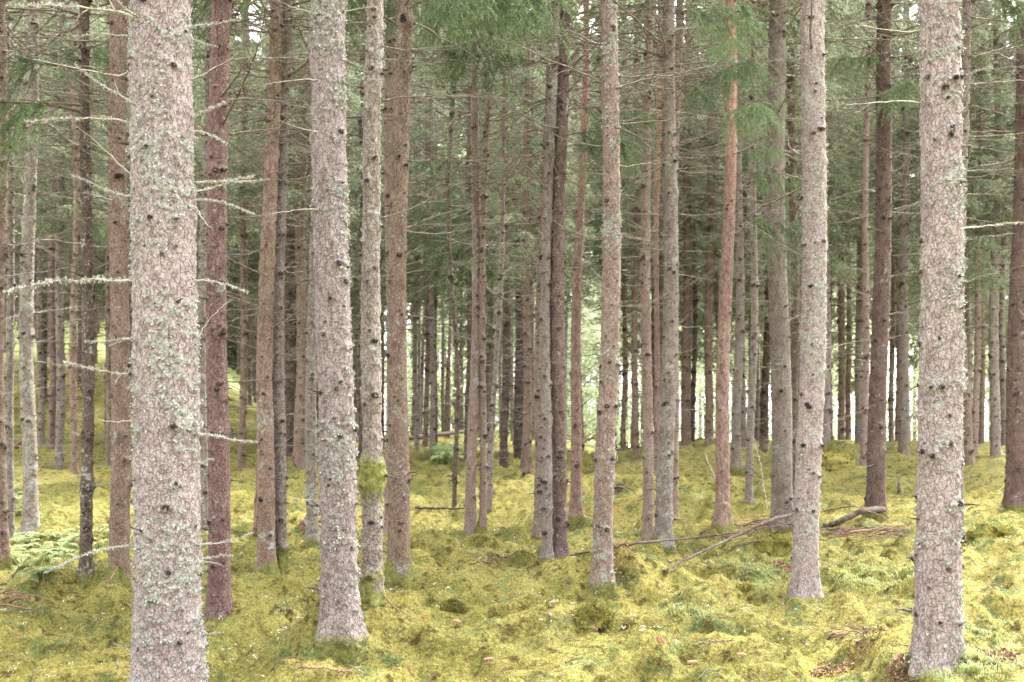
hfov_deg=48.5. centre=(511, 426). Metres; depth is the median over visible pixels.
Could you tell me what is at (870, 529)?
fallen branch
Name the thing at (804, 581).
spruce tree
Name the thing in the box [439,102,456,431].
spruce tree
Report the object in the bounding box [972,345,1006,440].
leafy tree
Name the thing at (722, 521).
pine tree
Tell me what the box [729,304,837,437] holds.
leafy tree
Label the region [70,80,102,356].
spruce tree
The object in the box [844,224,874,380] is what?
spruce tree
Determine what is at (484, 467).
spruce tree
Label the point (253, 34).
sky
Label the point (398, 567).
spruce tree
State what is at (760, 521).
brush pile
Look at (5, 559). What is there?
spruce tree
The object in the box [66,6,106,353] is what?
spruce tree
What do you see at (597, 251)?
spruce tree
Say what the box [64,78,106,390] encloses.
spruce tree
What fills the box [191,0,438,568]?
spruce tree
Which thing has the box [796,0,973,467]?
spruce tree
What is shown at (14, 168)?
spruce tree
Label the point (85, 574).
spruce tree
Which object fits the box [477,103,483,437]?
spruce tree
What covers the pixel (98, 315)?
spruce tree
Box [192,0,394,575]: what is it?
spruce tree
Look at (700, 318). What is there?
spruce tree
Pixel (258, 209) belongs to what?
spruce tree
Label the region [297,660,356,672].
fallen branch
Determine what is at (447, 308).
spruce tree
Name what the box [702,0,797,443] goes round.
spruce tree
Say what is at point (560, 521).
spruce tree
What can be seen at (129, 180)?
spruce tree
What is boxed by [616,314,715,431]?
leafy tree
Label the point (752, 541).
brush pile
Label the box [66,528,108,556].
fern patch
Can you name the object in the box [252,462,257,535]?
broken stump
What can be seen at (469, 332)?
spruce tree
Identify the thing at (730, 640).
fallen branch
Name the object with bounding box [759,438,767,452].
broken stump
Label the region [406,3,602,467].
spruce tree
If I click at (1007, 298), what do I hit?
spruce tree
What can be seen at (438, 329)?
leafy tree
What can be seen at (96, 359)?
spruce tree
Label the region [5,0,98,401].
spruce tree
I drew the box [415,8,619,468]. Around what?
spruce tree
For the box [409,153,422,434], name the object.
spruce tree
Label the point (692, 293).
spruce tree
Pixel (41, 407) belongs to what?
spruce tree
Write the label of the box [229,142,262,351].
spruce tree
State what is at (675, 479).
spruce tree
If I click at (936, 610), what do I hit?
spruce tree
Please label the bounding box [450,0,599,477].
spruce tree
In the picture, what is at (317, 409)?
spruce tree
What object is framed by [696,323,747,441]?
leafy tree
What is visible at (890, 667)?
scale heap
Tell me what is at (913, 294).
spruce tree
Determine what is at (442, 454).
fern patch
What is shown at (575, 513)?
pine tree
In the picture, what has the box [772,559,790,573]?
scale heap
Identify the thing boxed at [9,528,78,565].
fern patch
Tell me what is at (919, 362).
leafy tree
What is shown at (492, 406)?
spruce tree
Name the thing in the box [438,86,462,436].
spruce tree
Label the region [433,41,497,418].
spruce tree
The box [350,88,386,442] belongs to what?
spruce tree
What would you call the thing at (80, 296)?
spruce tree
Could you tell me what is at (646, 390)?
spruce tree
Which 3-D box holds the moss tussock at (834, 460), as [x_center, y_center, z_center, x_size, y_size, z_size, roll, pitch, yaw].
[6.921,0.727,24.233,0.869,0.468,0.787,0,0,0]
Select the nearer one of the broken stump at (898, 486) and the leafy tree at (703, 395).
the broken stump at (898, 486)
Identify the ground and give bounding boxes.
[0,320,1023,681]
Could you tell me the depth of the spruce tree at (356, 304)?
31.18 m
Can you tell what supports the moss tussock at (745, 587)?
on the ground
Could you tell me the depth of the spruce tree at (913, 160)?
28.36 m
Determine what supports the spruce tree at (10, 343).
on the ground
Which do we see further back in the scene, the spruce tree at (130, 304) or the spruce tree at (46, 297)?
the spruce tree at (46, 297)
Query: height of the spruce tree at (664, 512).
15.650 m
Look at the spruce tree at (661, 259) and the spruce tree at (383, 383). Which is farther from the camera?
the spruce tree at (383, 383)
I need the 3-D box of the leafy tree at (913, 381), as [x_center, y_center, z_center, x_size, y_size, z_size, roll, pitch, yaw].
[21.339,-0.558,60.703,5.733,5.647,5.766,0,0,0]
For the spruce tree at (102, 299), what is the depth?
72.80 m
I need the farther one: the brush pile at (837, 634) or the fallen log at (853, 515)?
the fallen log at (853, 515)
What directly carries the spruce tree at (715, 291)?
on the ground
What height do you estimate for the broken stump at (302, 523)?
0.442 m
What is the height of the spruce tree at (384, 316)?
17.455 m
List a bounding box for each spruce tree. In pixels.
[0,0,110,569]
[0,0,229,589]
[0,0,230,589]
[3,0,269,681]
[4,0,128,538]
[4,0,128,539]
[4,2,51,419]
[4,9,42,382]
[4,23,36,333]
[4,288,5,352]
[5,0,48,398]
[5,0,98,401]
[5,0,128,469]
[5,1,81,375]
[5,2,99,444]
[10,0,105,449]
[12,0,130,473]
[16,82,19,330]
[18,0,132,465]
[33,232,47,338]
[34,10,131,374]
[34,16,104,375]
[34,72,71,356]
[39,7,130,402]
[46,191,102,384]
[64,12,130,442]
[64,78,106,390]
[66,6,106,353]
[67,6,238,381]
[67,35,104,363]
[69,27,197,323]
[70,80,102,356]
[93,1,132,408]
[93,2,198,398]
[94,59,203,282]
[96,0,310,531]
[96,0,356,624]
[98,288,99,333]
[100,81,104,320]
[104,3,246,318]
[190,0,237,345]
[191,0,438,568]
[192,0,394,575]
[192,0,446,547]
[192,1,253,361]
[192,1,308,469]
[192,2,260,394]
[195,0,383,469]
[195,13,240,395]
[226,115,240,356]
[228,0,363,468]
[228,14,308,381]
[229,4,306,364]
[229,5,350,456]
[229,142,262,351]
[230,59,259,405]
[230,122,240,375]
[230,158,240,375]
[231,9,308,452]
[231,26,262,373]
[233,53,261,402]
[234,101,257,395]
[235,87,307,329]
[247,0,595,585]
[247,50,308,394]
[252,0,368,667]
[253,187,359,407]
[284,113,385,398]
[292,0,502,534]
[293,0,440,464]
[305,4,383,406]
[306,0,504,611]
[306,5,434,428]
[307,148,359,439]
[348,1,545,507]
[349,27,422,446]
[350,28,449,419]
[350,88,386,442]
[353,4,465,449]
[356,4,495,455]
[357,133,423,410]
[360,18,513,442]
[381,0,544,534]
[381,51,492,449]
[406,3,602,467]
[406,11,537,460]
[408,0,593,530]
[409,64,444,439]
[409,109,424,433]
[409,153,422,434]
[411,0,696,561]
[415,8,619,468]
[418,0,630,511]
[421,84,459,437]
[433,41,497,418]
[433,55,537,445]
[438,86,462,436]
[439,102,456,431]
[443,0,660,537]
[443,42,575,452]
[443,63,532,399]
[448,96,515,441]
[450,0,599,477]
[454,141,459,427]
[456,0,714,559]
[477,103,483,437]
[480,17,578,458]
[481,0,796,598]
[491,31,601,418]
[497,179,538,440]
[498,300,502,437]
[512,24,599,364]
[517,0,764,540]
[532,74,541,439]
[535,0,800,553]
[563,82,583,443]
[563,82,601,406]
[564,4,602,450]
[565,0,652,419]
[565,105,586,443]
[569,0,692,450]
[569,26,654,451]
[570,0,708,459]
[570,0,767,517]
[581,99,679,446]
[595,78,703,422]
[598,0,707,396]
[619,0,758,445]
[627,10,704,365]
[636,0,839,475]
[640,6,797,446]
[650,12,748,441]
[650,30,715,423]
[654,0,851,503]
[674,0,914,531]
[678,38,764,416]
[680,0,786,447]
[680,42,765,414]
[685,0,903,490]
[697,152,765,425]
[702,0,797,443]
[705,0,915,602]
[712,73,785,427]
[733,21,790,440]
[735,120,764,391]
[742,0,875,386]
[749,132,855,390]
[755,0,1018,521]
[758,58,797,349]
[763,0,875,440]
[764,0,896,444]
[764,194,836,425]
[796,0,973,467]
[796,1,899,439]
[828,0,920,447]
[829,0,998,456]
[831,41,891,439]
[832,0,914,443]
[832,94,873,411]
[836,0,1023,542]
[844,9,920,440]
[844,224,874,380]
[845,0,1023,680]
[846,10,920,440]
[868,1,1009,361]
[869,3,1014,383]
[870,273,890,353]
[890,217,989,373]
[891,0,1016,455]
[896,8,1015,397]
[898,0,1015,465]
[898,1,1023,511]
[899,186,919,440]
[907,7,1009,324]
[908,16,1013,408]
[914,0,1016,457]
[968,31,1015,235]
[970,1,1015,445]
[971,19,1015,443]
[971,224,1006,385]
[972,21,1010,390]
[989,140,1013,248]
[1005,187,1013,360]
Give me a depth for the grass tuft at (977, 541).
13.46 m
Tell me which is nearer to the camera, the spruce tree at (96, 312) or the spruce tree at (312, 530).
the spruce tree at (312, 530)
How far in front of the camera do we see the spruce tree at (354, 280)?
34.64 m
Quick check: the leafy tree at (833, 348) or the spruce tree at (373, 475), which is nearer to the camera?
the spruce tree at (373, 475)
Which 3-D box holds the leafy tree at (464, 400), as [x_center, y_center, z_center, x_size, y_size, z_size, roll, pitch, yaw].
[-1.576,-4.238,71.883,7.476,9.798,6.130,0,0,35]
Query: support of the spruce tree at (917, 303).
on the ground
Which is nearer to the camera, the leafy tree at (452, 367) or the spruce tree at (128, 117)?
the spruce tree at (128, 117)
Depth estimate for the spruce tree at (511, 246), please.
33.96 m
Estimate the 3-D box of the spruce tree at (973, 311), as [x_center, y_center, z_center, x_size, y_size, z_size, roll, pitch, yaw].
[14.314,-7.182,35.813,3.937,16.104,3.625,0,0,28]
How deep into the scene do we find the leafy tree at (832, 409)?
65.02 m
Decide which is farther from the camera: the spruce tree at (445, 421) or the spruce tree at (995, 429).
the spruce tree at (445, 421)
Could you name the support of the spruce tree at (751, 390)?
on the ground
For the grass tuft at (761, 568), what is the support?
on the ground
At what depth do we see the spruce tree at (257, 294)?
43.46 m
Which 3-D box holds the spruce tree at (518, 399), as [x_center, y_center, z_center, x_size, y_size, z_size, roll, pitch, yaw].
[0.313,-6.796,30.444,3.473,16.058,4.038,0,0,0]
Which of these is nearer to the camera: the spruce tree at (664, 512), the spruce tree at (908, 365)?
the spruce tree at (664, 512)
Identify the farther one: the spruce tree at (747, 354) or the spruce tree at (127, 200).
the spruce tree at (747, 354)
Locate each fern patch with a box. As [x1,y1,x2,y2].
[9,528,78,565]
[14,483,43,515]
[22,565,63,584]
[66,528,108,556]
[421,440,464,464]
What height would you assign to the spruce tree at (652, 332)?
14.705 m
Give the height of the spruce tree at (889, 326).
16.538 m
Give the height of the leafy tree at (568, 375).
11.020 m
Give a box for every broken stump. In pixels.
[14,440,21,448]
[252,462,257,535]
[298,510,320,531]
[614,482,634,492]
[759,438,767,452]
[897,474,900,492]
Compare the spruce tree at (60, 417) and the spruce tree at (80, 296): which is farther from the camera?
the spruce tree at (80, 296)
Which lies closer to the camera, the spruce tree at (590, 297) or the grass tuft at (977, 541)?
the grass tuft at (977, 541)
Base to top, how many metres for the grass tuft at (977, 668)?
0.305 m
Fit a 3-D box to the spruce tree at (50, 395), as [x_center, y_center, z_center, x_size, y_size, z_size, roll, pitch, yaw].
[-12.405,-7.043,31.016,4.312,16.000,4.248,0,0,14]
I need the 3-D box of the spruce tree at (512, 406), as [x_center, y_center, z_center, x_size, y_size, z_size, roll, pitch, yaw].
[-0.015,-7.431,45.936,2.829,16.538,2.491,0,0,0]
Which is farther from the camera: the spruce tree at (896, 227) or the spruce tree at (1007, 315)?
the spruce tree at (1007, 315)
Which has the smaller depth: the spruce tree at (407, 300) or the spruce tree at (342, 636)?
the spruce tree at (342, 636)
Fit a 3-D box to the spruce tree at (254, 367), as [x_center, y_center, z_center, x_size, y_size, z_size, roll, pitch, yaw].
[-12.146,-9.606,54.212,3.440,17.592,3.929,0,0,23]
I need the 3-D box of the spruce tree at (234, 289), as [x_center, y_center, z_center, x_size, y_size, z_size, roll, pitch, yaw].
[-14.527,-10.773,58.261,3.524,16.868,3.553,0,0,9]
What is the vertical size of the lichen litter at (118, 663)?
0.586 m
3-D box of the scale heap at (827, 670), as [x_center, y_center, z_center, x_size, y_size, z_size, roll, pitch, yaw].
[2.074,1.600,7.461,0.314,0.118,0.240,0,0,0]
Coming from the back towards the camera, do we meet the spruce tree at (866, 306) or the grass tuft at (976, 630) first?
the spruce tree at (866, 306)
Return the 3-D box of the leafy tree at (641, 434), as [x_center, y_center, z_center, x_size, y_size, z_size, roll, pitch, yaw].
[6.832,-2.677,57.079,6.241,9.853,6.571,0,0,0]
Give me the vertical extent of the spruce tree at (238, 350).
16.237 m
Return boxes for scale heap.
[613,541,635,583]
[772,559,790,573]
[809,661,853,678]
[837,624,884,667]
[885,652,910,681]
[963,473,989,489]
[985,647,1020,661]
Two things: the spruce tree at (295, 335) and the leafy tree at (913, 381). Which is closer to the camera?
the spruce tree at (295, 335)
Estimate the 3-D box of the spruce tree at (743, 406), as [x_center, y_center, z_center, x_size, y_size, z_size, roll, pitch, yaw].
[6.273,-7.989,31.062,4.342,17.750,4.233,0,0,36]
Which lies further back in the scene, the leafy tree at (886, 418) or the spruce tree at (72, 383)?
the leafy tree at (886, 418)
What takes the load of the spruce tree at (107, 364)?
on the ground
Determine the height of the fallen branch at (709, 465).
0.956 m
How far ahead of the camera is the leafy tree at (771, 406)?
73.98 m
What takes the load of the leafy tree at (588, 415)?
on the ground
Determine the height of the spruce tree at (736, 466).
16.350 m
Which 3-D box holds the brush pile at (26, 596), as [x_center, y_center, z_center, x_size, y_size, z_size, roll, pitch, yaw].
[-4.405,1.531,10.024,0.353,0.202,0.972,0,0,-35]
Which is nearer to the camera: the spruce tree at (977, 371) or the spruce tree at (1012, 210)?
the spruce tree at (977, 371)
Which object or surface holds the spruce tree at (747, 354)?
on the ground
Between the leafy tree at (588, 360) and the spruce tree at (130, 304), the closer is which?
the spruce tree at (130, 304)
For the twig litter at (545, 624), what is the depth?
7.84 m
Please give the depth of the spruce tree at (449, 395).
49.16 m
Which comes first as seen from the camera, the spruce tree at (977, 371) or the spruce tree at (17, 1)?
the spruce tree at (977, 371)
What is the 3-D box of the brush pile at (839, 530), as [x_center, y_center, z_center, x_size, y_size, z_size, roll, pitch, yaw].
[4.916,1.446,15.623,1.461,0.250,1.866,0,0,0]
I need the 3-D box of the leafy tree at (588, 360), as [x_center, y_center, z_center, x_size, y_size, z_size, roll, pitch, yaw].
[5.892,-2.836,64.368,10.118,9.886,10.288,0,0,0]
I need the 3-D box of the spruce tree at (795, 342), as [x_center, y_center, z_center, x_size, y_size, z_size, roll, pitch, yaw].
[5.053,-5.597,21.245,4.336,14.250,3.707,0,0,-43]
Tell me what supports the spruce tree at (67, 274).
on the ground
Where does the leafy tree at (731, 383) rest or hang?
on the ground
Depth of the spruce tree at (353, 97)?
25.53 m
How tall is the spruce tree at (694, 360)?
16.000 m
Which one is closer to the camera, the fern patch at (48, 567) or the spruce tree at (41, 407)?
the fern patch at (48, 567)
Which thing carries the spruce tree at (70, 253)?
on the ground
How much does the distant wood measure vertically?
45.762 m
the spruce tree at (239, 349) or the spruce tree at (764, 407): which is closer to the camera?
the spruce tree at (764, 407)
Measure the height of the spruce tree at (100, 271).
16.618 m
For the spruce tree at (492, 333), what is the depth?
35.12 m
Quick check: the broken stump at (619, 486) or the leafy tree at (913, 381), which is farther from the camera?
the leafy tree at (913, 381)
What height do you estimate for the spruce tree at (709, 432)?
17.400 m
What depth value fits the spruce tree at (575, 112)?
38.30 m
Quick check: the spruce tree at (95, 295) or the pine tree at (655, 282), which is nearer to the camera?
the pine tree at (655, 282)
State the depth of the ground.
10.53 m
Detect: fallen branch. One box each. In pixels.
[101,566,118,586]
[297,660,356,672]
[415,506,463,509]
[570,527,740,556]
[664,507,792,571]
[693,632,741,645]
[704,452,715,485]
[754,439,767,509]
[823,505,891,522]
[847,527,908,534]
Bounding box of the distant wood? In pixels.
[9,0,1015,448]
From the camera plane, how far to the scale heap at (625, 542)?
10.54 m
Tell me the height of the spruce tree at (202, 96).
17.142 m
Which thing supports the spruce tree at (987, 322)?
on the ground
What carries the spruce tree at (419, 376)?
on the ground
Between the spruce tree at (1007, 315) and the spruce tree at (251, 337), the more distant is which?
the spruce tree at (251, 337)
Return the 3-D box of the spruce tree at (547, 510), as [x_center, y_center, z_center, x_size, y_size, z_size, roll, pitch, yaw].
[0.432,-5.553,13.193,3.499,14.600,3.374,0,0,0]
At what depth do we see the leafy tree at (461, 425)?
56.92 m
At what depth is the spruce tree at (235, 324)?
37.13 m
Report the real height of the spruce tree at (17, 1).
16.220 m
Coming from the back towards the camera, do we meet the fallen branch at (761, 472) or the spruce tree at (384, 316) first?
the spruce tree at (384, 316)
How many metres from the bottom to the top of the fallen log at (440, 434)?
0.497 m
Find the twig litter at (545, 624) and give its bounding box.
[0,488,1023,681]
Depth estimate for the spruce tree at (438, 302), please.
38.91 m
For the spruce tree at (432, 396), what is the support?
on the ground
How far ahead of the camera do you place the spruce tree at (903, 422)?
26.90 m
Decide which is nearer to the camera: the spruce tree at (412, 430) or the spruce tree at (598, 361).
the spruce tree at (598, 361)
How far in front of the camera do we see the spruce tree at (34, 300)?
59.86 m
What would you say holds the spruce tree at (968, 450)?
on the ground
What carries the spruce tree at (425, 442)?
on the ground
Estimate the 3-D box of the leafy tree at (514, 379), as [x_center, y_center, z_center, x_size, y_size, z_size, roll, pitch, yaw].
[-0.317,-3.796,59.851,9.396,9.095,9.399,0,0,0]
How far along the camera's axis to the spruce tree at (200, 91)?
24.35 m
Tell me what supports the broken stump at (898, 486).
on the ground
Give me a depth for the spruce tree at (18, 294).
64.16 m
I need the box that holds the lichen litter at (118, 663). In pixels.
[1,512,1021,676]
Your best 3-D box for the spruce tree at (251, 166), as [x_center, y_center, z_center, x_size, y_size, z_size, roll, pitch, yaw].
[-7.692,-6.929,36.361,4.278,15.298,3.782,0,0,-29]
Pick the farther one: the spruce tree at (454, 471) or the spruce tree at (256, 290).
the spruce tree at (256, 290)
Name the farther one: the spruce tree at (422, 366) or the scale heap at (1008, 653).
the spruce tree at (422, 366)
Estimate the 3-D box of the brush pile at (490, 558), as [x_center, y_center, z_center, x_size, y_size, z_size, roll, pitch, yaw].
[-0.182,1.493,12.844,0.370,0.148,1.066,0,0,24]
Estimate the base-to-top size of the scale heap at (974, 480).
0.431 m
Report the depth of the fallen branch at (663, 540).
12.47 m
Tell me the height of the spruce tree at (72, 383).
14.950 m
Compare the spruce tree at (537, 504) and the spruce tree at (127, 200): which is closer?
the spruce tree at (537, 504)
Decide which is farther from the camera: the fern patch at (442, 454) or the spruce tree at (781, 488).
the fern patch at (442, 454)
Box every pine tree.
[487,0,681,528]
[590,0,708,473]
[623,0,845,538]
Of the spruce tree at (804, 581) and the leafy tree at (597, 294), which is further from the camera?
the leafy tree at (597, 294)
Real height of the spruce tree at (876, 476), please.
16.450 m
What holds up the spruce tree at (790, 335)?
on the ground
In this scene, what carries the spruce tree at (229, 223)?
on the ground
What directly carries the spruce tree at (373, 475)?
on the ground
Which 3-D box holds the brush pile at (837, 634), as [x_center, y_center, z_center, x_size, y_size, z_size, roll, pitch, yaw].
[2.357,1.463,8.041,0.275,0.200,0.706,0,0,12]
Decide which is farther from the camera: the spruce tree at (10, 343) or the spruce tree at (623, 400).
the spruce tree at (623, 400)
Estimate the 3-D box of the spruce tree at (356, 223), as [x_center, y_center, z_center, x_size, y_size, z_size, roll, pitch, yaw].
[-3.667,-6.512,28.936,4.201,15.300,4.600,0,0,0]
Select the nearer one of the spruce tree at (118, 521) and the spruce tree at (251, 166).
the spruce tree at (118, 521)
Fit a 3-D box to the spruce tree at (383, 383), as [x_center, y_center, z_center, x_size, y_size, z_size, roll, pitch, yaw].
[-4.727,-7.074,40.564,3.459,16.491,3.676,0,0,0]
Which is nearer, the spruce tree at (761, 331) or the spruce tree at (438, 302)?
the spruce tree at (438, 302)
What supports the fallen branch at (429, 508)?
on the ground
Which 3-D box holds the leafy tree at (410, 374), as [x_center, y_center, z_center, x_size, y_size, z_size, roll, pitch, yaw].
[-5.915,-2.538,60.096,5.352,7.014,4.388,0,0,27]
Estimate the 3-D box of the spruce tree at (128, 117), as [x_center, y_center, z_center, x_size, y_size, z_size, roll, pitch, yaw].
[-9.396,-5.998,29.966,4.131,14.281,4.672,0,0,26]
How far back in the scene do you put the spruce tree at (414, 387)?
33.92 m
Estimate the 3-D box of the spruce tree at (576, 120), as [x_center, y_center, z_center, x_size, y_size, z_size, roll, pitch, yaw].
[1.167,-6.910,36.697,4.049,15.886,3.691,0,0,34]
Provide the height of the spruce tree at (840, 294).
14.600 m
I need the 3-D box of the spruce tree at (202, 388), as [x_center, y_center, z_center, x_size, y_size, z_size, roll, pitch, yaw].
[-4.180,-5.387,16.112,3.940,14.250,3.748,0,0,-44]
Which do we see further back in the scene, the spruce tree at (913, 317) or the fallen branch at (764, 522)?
the spruce tree at (913, 317)
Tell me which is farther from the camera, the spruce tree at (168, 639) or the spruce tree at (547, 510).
the spruce tree at (547, 510)
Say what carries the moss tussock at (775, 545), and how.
on the ground
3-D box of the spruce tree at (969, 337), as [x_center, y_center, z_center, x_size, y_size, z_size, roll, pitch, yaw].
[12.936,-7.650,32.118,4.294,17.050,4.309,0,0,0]
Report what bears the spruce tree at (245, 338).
on the ground
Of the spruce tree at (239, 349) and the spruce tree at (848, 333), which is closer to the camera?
the spruce tree at (848, 333)
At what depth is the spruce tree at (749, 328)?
40.78 m
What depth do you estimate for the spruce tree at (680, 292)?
38.13 m
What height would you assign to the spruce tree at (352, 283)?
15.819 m
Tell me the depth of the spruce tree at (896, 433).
34.98 m
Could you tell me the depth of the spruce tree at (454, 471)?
18.76 m
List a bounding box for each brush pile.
[0,588,45,612]
[466,549,518,568]
[700,518,791,547]
[743,514,791,536]
[819,519,914,542]
[824,621,869,649]
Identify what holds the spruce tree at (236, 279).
on the ground
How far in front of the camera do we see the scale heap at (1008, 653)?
6.96 m
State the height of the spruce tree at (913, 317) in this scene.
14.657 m
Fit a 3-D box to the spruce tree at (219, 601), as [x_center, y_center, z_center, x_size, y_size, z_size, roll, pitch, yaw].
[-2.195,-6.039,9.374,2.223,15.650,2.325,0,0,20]
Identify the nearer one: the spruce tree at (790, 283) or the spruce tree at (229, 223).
the spruce tree at (790, 283)
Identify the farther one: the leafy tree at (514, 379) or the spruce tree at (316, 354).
the leafy tree at (514, 379)
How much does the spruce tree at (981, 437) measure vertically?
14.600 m
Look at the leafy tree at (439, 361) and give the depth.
73.63 m
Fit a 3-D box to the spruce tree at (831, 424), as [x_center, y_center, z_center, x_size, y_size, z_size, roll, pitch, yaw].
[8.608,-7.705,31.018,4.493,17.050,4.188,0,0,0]
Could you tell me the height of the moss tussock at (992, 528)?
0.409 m
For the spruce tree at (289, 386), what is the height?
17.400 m
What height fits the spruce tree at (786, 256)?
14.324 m
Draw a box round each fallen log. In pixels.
[384,430,463,441]
[822,506,885,527]
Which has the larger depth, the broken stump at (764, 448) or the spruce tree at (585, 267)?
the spruce tree at (585, 267)
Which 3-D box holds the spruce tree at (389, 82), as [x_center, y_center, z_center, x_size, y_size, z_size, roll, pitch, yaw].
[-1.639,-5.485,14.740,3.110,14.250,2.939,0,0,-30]
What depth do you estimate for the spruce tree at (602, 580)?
10.28 m
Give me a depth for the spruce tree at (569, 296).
32.86 m
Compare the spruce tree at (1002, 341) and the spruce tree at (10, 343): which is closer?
the spruce tree at (10, 343)
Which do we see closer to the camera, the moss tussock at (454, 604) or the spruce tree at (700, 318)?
the moss tussock at (454, 604)
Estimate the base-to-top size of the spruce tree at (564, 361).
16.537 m
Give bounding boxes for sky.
[192,0,1012,436]
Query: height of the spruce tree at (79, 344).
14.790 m
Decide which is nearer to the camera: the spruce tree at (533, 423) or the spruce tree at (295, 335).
the spruce tree at (295, 335)
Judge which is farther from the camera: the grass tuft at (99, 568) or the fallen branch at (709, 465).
the fallen branch at (709, 465)
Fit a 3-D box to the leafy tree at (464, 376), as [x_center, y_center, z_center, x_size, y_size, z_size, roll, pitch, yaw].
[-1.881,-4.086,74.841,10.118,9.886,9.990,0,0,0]
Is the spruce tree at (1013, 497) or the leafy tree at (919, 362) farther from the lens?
the leafy tree at (919, 362)
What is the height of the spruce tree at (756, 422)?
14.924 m
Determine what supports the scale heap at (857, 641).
on the ground
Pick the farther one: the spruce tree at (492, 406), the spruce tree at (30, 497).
the spruce tree at (492, 406)
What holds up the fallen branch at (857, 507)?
on the fallen log at (853, 515)
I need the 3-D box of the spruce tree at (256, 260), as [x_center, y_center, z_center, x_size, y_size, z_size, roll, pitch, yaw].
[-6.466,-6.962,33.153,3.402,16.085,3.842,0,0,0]
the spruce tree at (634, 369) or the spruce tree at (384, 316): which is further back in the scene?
the spruce tree at (384, 316)
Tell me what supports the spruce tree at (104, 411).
on the ground
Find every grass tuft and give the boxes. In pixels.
[60,557,131,583]
[643,571,724,635]
[728,555,790,597]
[819,545,914,599]
[863,644,1022,681]
[961,536,995,548]
[963,607,1021,649]
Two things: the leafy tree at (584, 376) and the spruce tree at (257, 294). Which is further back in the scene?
the leafy tree at (584, 376)
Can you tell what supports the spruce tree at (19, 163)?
on the ground
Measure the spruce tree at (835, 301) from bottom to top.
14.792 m
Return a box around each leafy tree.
[384,286,465,428]
[384,301,452,429]
[384,308,466,428]
[384,322,440,433]
[385,128,534,429]
[423,299,514,426]
[429,284,595,428]
[440,345,514,424]
[496,290,591,428]
[534,252,640,444]
[567,288,640,445]
[567,299,680,446]
[567,347,629,447]
[589,285,699,448]
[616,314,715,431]
[679,371,732,441]
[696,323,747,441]
[697,308,771,440]
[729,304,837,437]
[746,332,790,439]
[770,388,851,433]
[831,286,894,439]
[851,375,894,438]
[886,364,918,440]
[909,324,988,438]
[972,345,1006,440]
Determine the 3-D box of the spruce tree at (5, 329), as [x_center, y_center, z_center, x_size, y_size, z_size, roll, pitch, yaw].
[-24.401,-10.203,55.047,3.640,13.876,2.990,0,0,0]
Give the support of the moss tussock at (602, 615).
on the ground
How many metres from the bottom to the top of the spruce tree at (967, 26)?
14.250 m
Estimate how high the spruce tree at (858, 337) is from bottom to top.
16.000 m
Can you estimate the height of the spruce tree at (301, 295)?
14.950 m
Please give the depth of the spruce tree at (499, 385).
48.95 m
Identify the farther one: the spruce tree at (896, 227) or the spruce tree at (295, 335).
the spruce tree at (295, 335)
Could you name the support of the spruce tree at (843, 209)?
on the ground
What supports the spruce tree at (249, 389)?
on the ground
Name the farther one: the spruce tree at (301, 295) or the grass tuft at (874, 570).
the spruce tree at (301, 295)
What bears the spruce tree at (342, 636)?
on the ground
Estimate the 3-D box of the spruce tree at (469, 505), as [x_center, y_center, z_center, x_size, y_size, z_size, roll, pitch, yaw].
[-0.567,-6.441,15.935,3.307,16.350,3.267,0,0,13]
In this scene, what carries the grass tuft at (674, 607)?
on the ground
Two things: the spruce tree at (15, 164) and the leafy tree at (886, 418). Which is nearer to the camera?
the spruce tree at (15, 164)
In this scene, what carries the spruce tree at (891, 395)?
on the ground
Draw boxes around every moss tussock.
[440,598,469,612]
[570,601,615,630]
[735,581,760,592]
[753,530,791,554]
[821,450,856,469]
[964,518,1023,546]
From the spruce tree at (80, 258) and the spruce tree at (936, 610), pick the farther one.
the spruce tree at (80, 258)
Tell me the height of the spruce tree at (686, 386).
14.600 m
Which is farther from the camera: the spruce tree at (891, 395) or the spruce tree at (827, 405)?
the spruce tree at (891, 395)
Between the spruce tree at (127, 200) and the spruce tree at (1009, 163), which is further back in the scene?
the spruce tree at (127, 200)
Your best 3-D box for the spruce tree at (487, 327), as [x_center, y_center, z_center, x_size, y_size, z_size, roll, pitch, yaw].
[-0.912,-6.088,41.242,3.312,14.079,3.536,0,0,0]
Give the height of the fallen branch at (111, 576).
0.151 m

